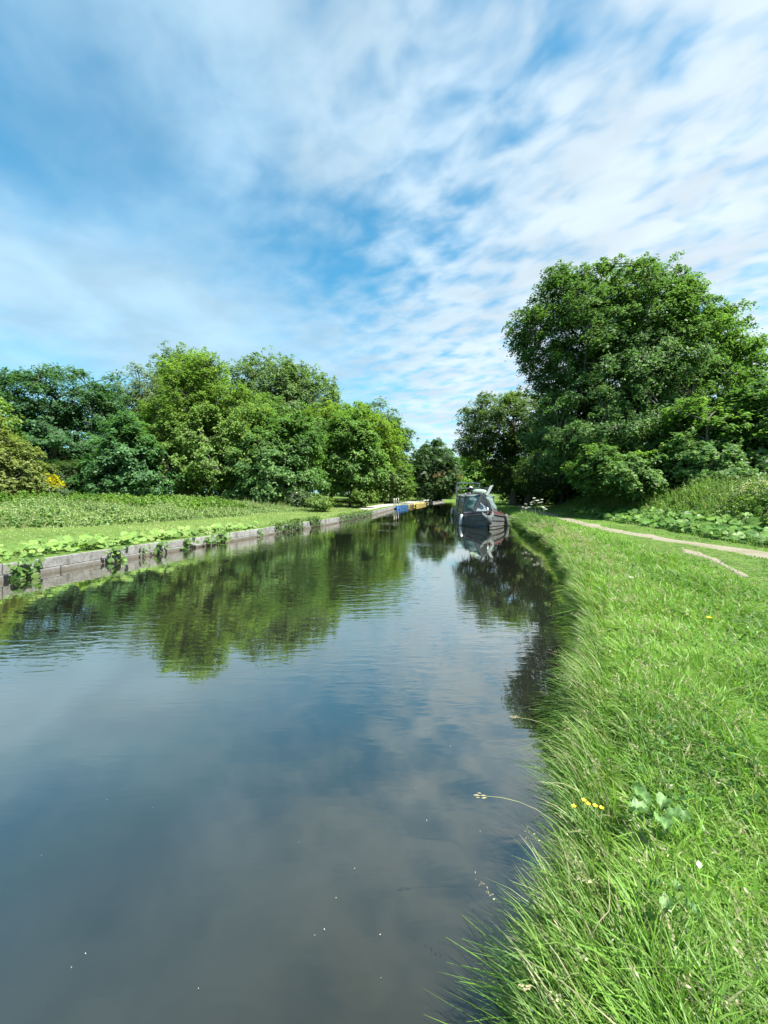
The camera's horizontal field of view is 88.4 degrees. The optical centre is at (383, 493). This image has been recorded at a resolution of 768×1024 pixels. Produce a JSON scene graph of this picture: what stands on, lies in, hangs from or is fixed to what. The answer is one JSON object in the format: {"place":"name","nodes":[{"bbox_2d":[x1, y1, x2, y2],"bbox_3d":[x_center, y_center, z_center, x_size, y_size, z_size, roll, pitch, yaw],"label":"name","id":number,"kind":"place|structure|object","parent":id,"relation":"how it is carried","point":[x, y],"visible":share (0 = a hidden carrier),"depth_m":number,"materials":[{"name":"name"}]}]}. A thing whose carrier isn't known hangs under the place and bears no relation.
{"place":"outdoors","nodes":[
{"label":"outdoors","id":0,"kind":"place"},
{"bbox_2d":[0,501,579,1023],"bbox_3d":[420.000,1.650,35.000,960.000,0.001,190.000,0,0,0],"label":"water","id":1,"kind":"structure","parent":0,"point":[236,777],"depth_m":2.32,"materials":[{"name":"blue liquid"}]},
{"bbox_2d":[414,502,425,505],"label":"yellow punt","id":2,"kind":"object","parent":1,"relation":"on","point":[419,504],"visible":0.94,"depth_m":53.35,"materials":[{"name":"plastic"}]},
{"bbox_2d":[453,483,504,527],"bbox_3d":[5.665,0.653,24.733,2.202,2.894,13.083,0,0,7],"label":"narrowboat","id":3,"kind":"object","parent":1,"relation":"on","point":[478,510],"visible":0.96,"depth_m":20.48,"materials":[{"name":"metal"}]},
{"bbox_2d":[459,514,462,524],"bbox_3d":[3.981,1.375,20.376,0.238,0.612,0.200,0,0,7],"label":"fender","id":4,"kind":"object","parent":3,"relation":"hanging from","point":[461,519],"visible":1,"depth_m":20.29,"materials":[{"name":"white plastic"}]},
{"bbox_2d":[472,489,485,493],"bbox_3d":[5.880,-0.093,24.347,0.844,0.328,0.375,0,0,7],"label":"rolled tarpaulin","id":5,"kind":"object","parent":3,"relation":"on","point":[478,491],"visible":0.69,"depth_m":24.21,"materials":[{"name":"fabric"}]},
{"bbox_2d":[504,514,508,525],"bbox_3d":[6.294,1.374,20.243,0.274,0.651,0.220,0,0,7],"label":"fender","id":6,"kind":"object","parent":3,"relation":"hanging from","point":[506,518],"visible":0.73,"depth_m":20.15,"materials":[{"name":"grey rubber"}]},
{"bbox_2d":[0,493,767,1023],"bbox_3d":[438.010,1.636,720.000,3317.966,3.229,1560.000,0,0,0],"label":"ground","id":7,"kind":"structure","parent":0,"point":[730,559],"depth_m":11.46,"materials":[{"name":"green plant"}]},
{"bbox_2d":[0,398,28,441],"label":"young tree","id":8,"kind":"object","parent":7,"relation":"on","point":[13,417],"visible":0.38,"depth_m":24.56,"materials":[{"name":"green plant"}]},
{"bbox_2d":[0,414,59,500],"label":"conifer shrub","id":9,"kind":"object","parent":7,"relation":"on","point":[18,471],"visible":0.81,"depth_m":21.27,"materials":[{"name":"green plant"}]},
{"bbox_2d":[40,473,66,488],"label":"broom bush","id":10,"kind":"object","parent":7,"relation":"on","point":[53,480],"visible":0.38,"depth_m":24.02,"materials":[{"name":"yellow plant"}]},
{"bbox_2d":[46,485,74,498],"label":"rose bush","id":11,"kind":"object","parent":7,"relation":"on","point":[61,491],"visible":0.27,"depth_m":22.36,"materials":[{"name":"green plant"}]},
{"bbox_2d":[45,458,91,492],"bbox_3d":[-21.680,-0.835,27.139,3.113,3.196,3.005,0,0,36],"label":"dark bush","id":12,"kind":"object","parent":7,"relation":"on","point":[64,474],"visible":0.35,"depth_m":26.60,"materials":[{"name":"green plant"}]},
{"bbox_2d":[0,362,144,475],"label":"broadleaf tree","id":13,"kind":"object","parent":7,"relation":"on","point":[50,428],"visible":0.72,"depth_m":35.57,"materials":[{"name":"green plant"}]},
{"bbox_2d":[0,489,247,514],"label":"elder scrub","id":14,"kind":"object","parent":7,"relation":"on","point":[124,498],"visible":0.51,"depth_m":20.56,"materials":[{"name":"green plant"}]},
{"bbox_2d":[65,408,184,497],"bbox_3d":[-17.680,-2.078,26.795,6.400,7.405,5.899,0,0,31],"label":"broadleaf tree","id":15,"kind":"object","parent":7,"relation":"on","point":[119,466],"visible":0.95,"depth_m":25.97,"materials":[{"name":"green plant"}]},
{"bbox_2d":[0,520,257,561],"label":"butterbur patch","id":16,"kind":"object","parent":7,"relation":"on","point":[65,542],"visible":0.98,"depth_m":9.79,"materials":[{"name":"green plant"}]},
{"bbox_2d":[88,361,190,445],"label":"broadleaf tree","id":17,"kind":"object","parent":7,"relation":"on","point":[144,394],"visible":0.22,"depth_m":42.96,"materials":[{"name":"green plant"}]},
{"bbox_2d":[0,494,313,529],"bbox_3d":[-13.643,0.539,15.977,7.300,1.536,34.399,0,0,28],"label":"nettle bed","id":18,"kind":"object","parent":7,"relation":"on","point":[123,514],"visible":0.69,"depth_m":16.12,"materials":[{"name":"green plant"}]},
{"bbox_2d":[143,340,223,493],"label":"poplar tree","id":19,"kind":"object","parent":7,"relation":"on","point":[168,349],"visible":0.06,"depth_m":49.86,"materials":[{"name":"green plant"}]},
{"bbox_2d":[0,503,378,560],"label":"lawn","id":20,"kind":"structure","parent":7,"relation":"on","point":[334,509],"depth_m":16.48,"materials":[{"name":"green plant"}]},
{"bbox_2d":[135,346,284,500],"bbox_3d":[-13.270,-5.132,30.410,11.940,12.769,7.825,0,0,0],"label":"ash tree","id":21,"kind":"object","parent":7,"relation":"on","point":[192,445],"visible":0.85,"depth_m":29.30,"materials":[{"name":"green plant"}]},
{"bbox_2d":[0,499,443,581],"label":"canal wall","id":22,"kind":"structure","parent":7,"relation":"on","point":[76,560],"depth_m":10.12,"materials":[{"name":"concrete"}]},
{"bbox_2d":[6,557,45,579],"bbox_3d":[-6.940,1.466,7.666,0.438,0.460,0.725,0,0,22],"label":"wall plant","id":23,"kind":"object","parent":22,"relation":"attached to","point":[21,573],"depth_m":7.64,"materials":[{"name":"green plant"}]},
{"bbox_2d":[102,545,129,562],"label":"wall plant","id":24,"kind":"object","parent":22,"relation":"attached to","point":[114,552],"depth_m":9.51,"materials":[{"name":"green plant"}]},
{"bbox_2d":[139,546,151,553],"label":"wall plant","id":25,"kind":"object","parent":22,"relation":"attached to","point":[140,547],"depth_m":10.24,"materials":[{"name":"green plant"}]},
{"bbox_2d":[153,541,172,553],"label":"wall plant","id":26,"kind":"object","parent":22,"relation":"attached to","point":[162,543],"depth_m":10.70,"materials":[{"name":"green plant"}]},
{"bbox_2d":[181,536,199,549],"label":"wall plant","id":27,"kind":"object","parent":22,"relation":"attached to","point":[186,543],"depth_m":11.57,"materials":[{"name":"green plant"}]},
{"bbox_2d":[202,535,214,544],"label":"wall plant","id":28,"kind":"object","parent":22,"relation":"attached to","point":[210,540],"depth_m":12.36,"materials":[{"name":"green plant"}]},
{"bbox_2d":[215,528,231,544],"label":"wall plant","id":29,"kind":"object","parent":22,"relation":"attached to","point":[223,539],"depth_m":12.90,"materials":[{"name":"green plant"}]},
{"bbox_2d":[258,529,264,536],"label":"wall plant","id":30,"kind":"object","parent":22,"relation":"attached to","point":[260,531],"depth_m":14.89,"materials":[{"name":"green plant"}]},
{"bbox_2d":[268,518,305,533],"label":"wall plant","id":31,"kind":"object","parent":22,"relation":"attached to","point":[290,525],"depth_m":17.01,"materials":[{"name":"green plant"}]},
{"bbox_2d":[305,515,323,526],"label":"wall plant","id":32,"kind":"object","parent":22,"relation":"attached to","point":[315,519],"depth_m":19.16,"materials":[{"name":"green plant"}]},
{"bbox_2d":[335,509,373,521],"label":"wall plant","id":33,"kind":"object","parent":22,"relation":"attached to","point":[361,513],"depth_m":25.03,"materials":[{"name":"green plant"}]},
{"bbox_2d":[24,445,502,501],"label":"woodland","id":34,"kind":"object","parent":7,"relation":"on","point":[450,481],"visible":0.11,"depth_m":64.46,"materials":[{"name":"green plant"}]},
{"bbox_2d":[218,345,312,445],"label":"poplar tree","id":35,"kind":"object","parent":7,"relation":"on","point":[276,376],"visible":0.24,"depth_m":47.86,"materials":[{"name":"green plant"}]},
{"bbox_2d":[215,389,333,500],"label":"broadleaf tree","id":36,"kind":"object","parent":7,"relation":"on","point":[285,411],"visible":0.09,"depth_m":41.28,"materials":[{"name":"green plant"}]},
{"bbox_2d":[219,402,331,502],"bbox_3d":[-7.944,-2.880,30.596,8.044,8.537,8.205,0,0,0],"label":"broadleaf tree","id":37,"kind":"object","parent":7,"relation":"on","point":[295,472],"visible":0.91,"depth_m":29.57,"materials":[{"name":"green plant"}]},
{"bbox_2d":[283,487,312,507],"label":"elder bush","id":38,"kind":"object","parent":7,"relation":"on","point":[302,496],"visible":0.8,"depth_m":28.82,"materials":[{"name":"green plant"}]},
{"bbox_2d":[272,360,346,489],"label":"poplar tree","id":39,"kind":"object","parent":7,"relation":"on","point":[313,387],"visible":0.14,"depth_m":50.32,"materials":[{"name":"green plant"}]},
{"bbox_2d":[305,496,335,511],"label":"hawthorn bush","id":40,"kind":"object","parent":7,"relation":"on","point":[321,504],"visible":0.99,"depth_m":27.08,"materials":[{"name":"green plant"}]},
{"bbox_2d":[310,406,395,506],"bbox_3d":[-3.265,-3.136,36.168,8.712,9.489,6.940,0,0,0],"label":"lime tree","id":41,"kind":"object","parent":7,"relation":"on","point":[352,459],"visible":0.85,"depth_m":34.83,"materials":[{"name":"green plant"}]},
{"bbox_2d":[300,399,409,501],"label":"maple tree","id":42,"kind":"object","parent":7,"relation":"on","point":[394,446],"visible":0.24,"depth_m":44.83,"materials":[{"name":"green plant"}]},
{"bbox_2d":[347,487,381,507],"bbox_3d":[-1.764,0.491,34.960,2.962,2.188,2.661,0,0,-19],"label":"hawthorn bush","id":43,"kind":"object","parent":7,"relation":"on","point":[361,496],"visible":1,"depth_m":34.42,"materials":[{"name":"green plant"}]},
{"bbox_2d":[353,396,419,501],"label":"broadleaf tree","id":44,"kind":"object","parent":7,"relation":"on","point":[390,418],"visible":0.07,"depth_m":55.31,"materials":[{"name":"green plant"}]},
{"bbox_2d":[369,444,419,503],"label":"broadleaf tree","id":45,"kind":"object","parent":7,"relation":"on","point":[400,481],"visible":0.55,"depth_m":49.66,"materials":[{"name":"green plant"}]},
{"bbox_2d":[316,497,500,506],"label":"rough grass","id":46,"kind":"structure","parent":7,"relation":"on","point":[341,501],"depth_m":52.38,"materials":[{"name":"green plant"}]},
{"bbox_2d":[406,437,467,494],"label":"broadleaf tree","id":47,"kind":"object","parent":7,"relation":"on","point":[437,442],"visible":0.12,"depth_m":89.25,"materials":[{"name":"green plant"}]},
{"bbox_2d":[426,464,463,497],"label":"copper bush","id":48,"kind":"object","parent":7,"relation":"on","point":[438,474],"visible":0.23,"depth_m":85.33,"materials":[{"name":"brown plant"}]},
{"bbox_2d":[450,478,499,493],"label":"laurel bush","id":49,"kind":"object","parent":7,"relation":"on","point":[476,486],"visible":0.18,"depth_m":95.07,"materials":[{"name":"green plant"}]},
{"bbox_2d":[457,449,500,493],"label":"broadleaf tree","id":50,"kind":"object","parent":7,"relation":"on","point":[471,471],"visible":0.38,"depth_m":96.43,"materials":[{"name":"green plant"}]},
{"bbox_2d":[451,387,569,505],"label":"oak tree","id":51,"kind":"object","parent":7,"relation":"on","point":[507,448],"visible":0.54,"depth_m":42.03,"materials":[{"name":"green plant"}]},
{"bbox_2d":[495,479,558,504],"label":"laurel bush","id":52,"kind":"object","parent":7,"relation":"on","point":[522,498],"visible":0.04,"depth_m":49.65,"materials":[{"name":"green plant"}]},
{"bbox_2d":[510,509,562,537],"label":"tall grass","id":53,"kind":"structure","parent":7,"relation":"on","point":[521,515],"depth_m":16.52,"materials":[{"name":"green plant"}]},
{"bbox_2d":[495,501,597,523],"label":"towpath grass","id":54,"kind":"structure","parent":7,"relation":"on","point":[503,508],"depth_m":31.08,"materials":[{"name":"green plant"}]},
{"bbox_2d":[479,514,629,1023],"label":"overhanging grass","id":55,"kind":"structure","parent":7,"relation":"on","point":[582,597],"depth_m":1.55,"materials":[{"name":"green plant"}]},
{"bbox_2d":[474,792,580,851],"bbox_3d":[0.560,1.274,1.501,0.464,0.313,0.017,0,0,-8],"label":"seed stalk","id":56,"kind":"object","parent":55,"relation":"on","point":[512,800],"visible":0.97,"depth_m":1.49,"materials":[{"name":"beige plant"}]},
{"bbox_2d":[509,716,582,753],"bbox_3d":[0.855,1.275,2.016,0.461,0.311,0.013,0,0,-8],"label":"seed stalk","id":57,"kind":"object","parent":55,"relation":"on","point":[514,717],"visible":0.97,"depth_m":2.01,"materials":[{"name":"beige plant"}]},
{"bbox_2d":[589,871,609,939],"bbox_3d":[0.615,1.160,1.106,0.136,0.102,0.027,0,0,-42],"label":"dead stalk","id":58,"kind":"object","parent":55,"relation":"on","point":[608,909],"visible":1,"depth_m":1.10,"materials":[{"name":"plant"}]},
{"bbox_2d":[512,448,611,504],"bbox_3d":[18.189,-1.682,33.910,14.578,6.689,9.102,0,0,31],"label":"broadleaf tree","id":59,"kind":"object","parent":7,"relation":"on","point":[535,484],"visible":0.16,"depth_m":35.06,"materials":[{"name":"green plant"}]},
{"bbox_2d":[571,804,578,840],"bbox_3d":[0.775,1.438,1.587,0.040,0.365,0.020,0,0,0],"label":"buttercup","id":60,"kind":"object","parent":7,"relation":"on","point":[573,805],"visible":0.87,"depth_m":1.59,"materials":[{"name":"yellow plant"}]},
{"bbox_2d":[581,798,585,842],"bbox_3d":[0.800,1.421,1.577,0.019,0.395,0.020,0,0,0],"label":"buttercup","id":61,"kind":"object","parent":7,"relation":"on","point":[583,800],"visible":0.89,"depth_m":1.58,"materials":[{"name":"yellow plant"}]},
{"bbox_2d":[586,802,590,829],"bbox_3d":[0.818,1.429,1.582,0.019,0.375,0.020,0,0,36],"label":"buttercup","id":62,"kind":"object","parent":7,"relation":"on","point":[588,803],"visible":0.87,"depth_m":1.58,"materials":[{"name":"yellow plant"}]},
{"bbox_2d":[593,803,597,852],"bbox_3d":[0.829,1.413,1.552,0.019,0.375,0.020,0,0,36],"label":"buttercup","id":63,"kind":"object","parent":7,"relation":"on","point":[594,805],"visible":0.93,"depth_m":1.55,"materials":[{"name":"yellow plant"}]},
{"bbox_2d":[426,642,767,1023],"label":"long grass","id":64,"kind":"structure","parent":7,"relation":"on","point":[625,874],"depth_m":1.45,"materials":[{"name":"green plant"}]},
{"bbox_2d":[518,984,546,1022],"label":"seed stalk","id":65,"kind":"object","parent":64,"relation":"on","point":[528,987],"visible":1,"depth_m":0.95,"materials":[{"name":"beige plant"}]},
{"bbox_2d":[629,785,694,834],"bbox_3d":[1.066,1.239,1.552,0.201,0.066,0.219,0,0,0],"label":"dock plant","id":66,"kind":"object","parent":64,"relation":"on","point":[665,820],"visible":0.99,"depth_m":1.55,"materials":[{"name":"green plant"}]},
{"bbox_2d":[649,876,700,921],"bbox_3d":[0.897,1.257,1.229,0.108,0.059,0.104,0,0,9],"label":"dock plant","id":67,"kind":"object","parent":64,"relation":"on","point":[669,903],"visible":0.94,"depth_m":1.21,"materials":[{"name":"green plant"}]},
{"bbox_2d":[598,806,603,840],"bbox_3d":[0.851,1.412,1.550,0.031,0.355,0.019,0,0,-18],"label":"buttercup","id":68,"kind":"object","parent":7,"relation":"on","point":[601,807],"visible":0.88,"depth_m":1.55,"materials":[{"name":"yellow plant"}]},
{"bbox_2d":[475,518,767,1023],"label":"seeding grass","id":69,"kind":"structure","parent":7,"relation":"on","point":[689,980],"depth_m":1.83,"materials":[{"name":"green plant"}]},
{"bbox_2d":[696,861,701,868],"bbox_3d":[1.032,1.212,1.291,0.026,0.009,0.015,7,13,-34],"label":"paper scrap","id":70,"kind":"object","parent":69,"relation":"on","point":[698,864],"visible":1,"depth_m":1.29,"materials":[{"name":"white paper"}]},
{"bbox_2d":[555,443,689,504],"bbox_3d":[13.362,-0.747,21.327,6.874,4.035,5.327,0,0,0],"label":"sycamore sapling","id":71,"kind":"object","parent":7,"relation":"on","point":[630,475],"visible":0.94,"depth_m":20.51,"materials":[{"name":"green plant"}]},
{"bbox_2d":[479,805,767,1023],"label":"side grass","id":72,"kind":"structure","parent":7,"relation":"on","point":[647,995],"depth_m":1.20,"materials":[{"name":"green plant"}]},
{"bbox_2d":[499,251,767,495],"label":"sycamore tree","id":73,"kind":"object","parent":7,"relation":"on","point":[651,376],"visible":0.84,"depth_m":25.63,"materials":[{"name":"green plant"}]},
{"bbox_2d":[512,515,767,576],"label":"bank grass","id":74,"kind":"structure","parent":7,"relation":"on","point":[622,543],"depth_m":10.61,"materials":[{"name":"green plant"}]},
{"bbox_2d":[534,551,767,716],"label":"meadow grass","id":75,"kind":"structure","parent":7,"relation":"on","point":[686,579],"depth_m":4.53,"materials":[{"name":"green plant"}]},
{"bbox_2d":[543,472,767,547],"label":"verge grass","id":76,"kind":"structure","parent":7,"relation":"on","point":[562,508],"depth_m":16.38,"materials":[{"name":"green plant"}]},
{"bbox_2d":[560,468,767,527],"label":"verge weeds","id":77,"kind":"object","parent":7,"relation":"on","point":[751,501],"visible":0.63,"depth_m":16.05,"materials":[{"name":"green plant"}]},
{"bbox_2d":[569,505,767,545],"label":"butterbur drift","id":78,"kind":"object","parent":7,"relation":"on","point":[686,525],"visible":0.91,"depth_m":13.89,"materials":[{"name":"green plant"}]},
{"bbox_2d":[574,544,767,978],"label":"meadow seed heads","id":79,"kind":"object","parent":7,"relation":"on","point":[718,672],"visible":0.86,"depth_m":3.63,"materials":[{"name":"green plant"}]},
{"bbox_2d":[579,550,767,845],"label":"clover","id":80,"kind":"object","parent":7,"relation":"on","point":[730,750],"visible":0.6,"depth_m":2.02,"materials":[{"name":"green plant"}]},
{"bbox_2d":[646,393,767,487],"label":"sycamore sapling","id":81,"kind":"object","parent":7,"relation":"on","point":[718,450],"visible":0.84,"depth_m":19.64,"materials":[{"name":"green plant"}]},
{"bbox_2d":[706,374,767,475],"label":"broadleaf tree","id":82,"kind":"object","parent":7,"relation":"on","point":[756,397],"visible":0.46,"depth_m":19.70,"materials":[{"name":"green plant"}]},
{"bbox_2d":[719,477,767,508],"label":"cow parsley patch","id":83,"kind":"object","parent":7,"relation":"on","point":[741,491],"visible":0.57,"depth_m":13.83,"materials":[{"name":"green plant"}]},
{"bbox_2d":[0,0,767,492],"label":"sky","id":84,"kind":"structure","parent":0,"point":[367,192],"materials":[{"name":"blue"}]},
{"bbox_2d":[355,500,427,509],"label":"quay","id":85,"kind":"structure","parent":0,"point":[377,506],"depth_m":42.50,"materials":[{"name":"concrete"}]},
{"bbox_2d":[516,504,767,558],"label":"path","id":86,"kind":"structure","parent":0,"point":[755,553],"depth_m":11.31,"materials":[{"name":"beige gravel"}]},
{"bbox_2d":[682,549,748,576],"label":"worn path","id":87,"kind":"structure","parent":0,"point":[707,557],"depth_m":7.97,"materials":[{"name":"beige soil"}]}
]}

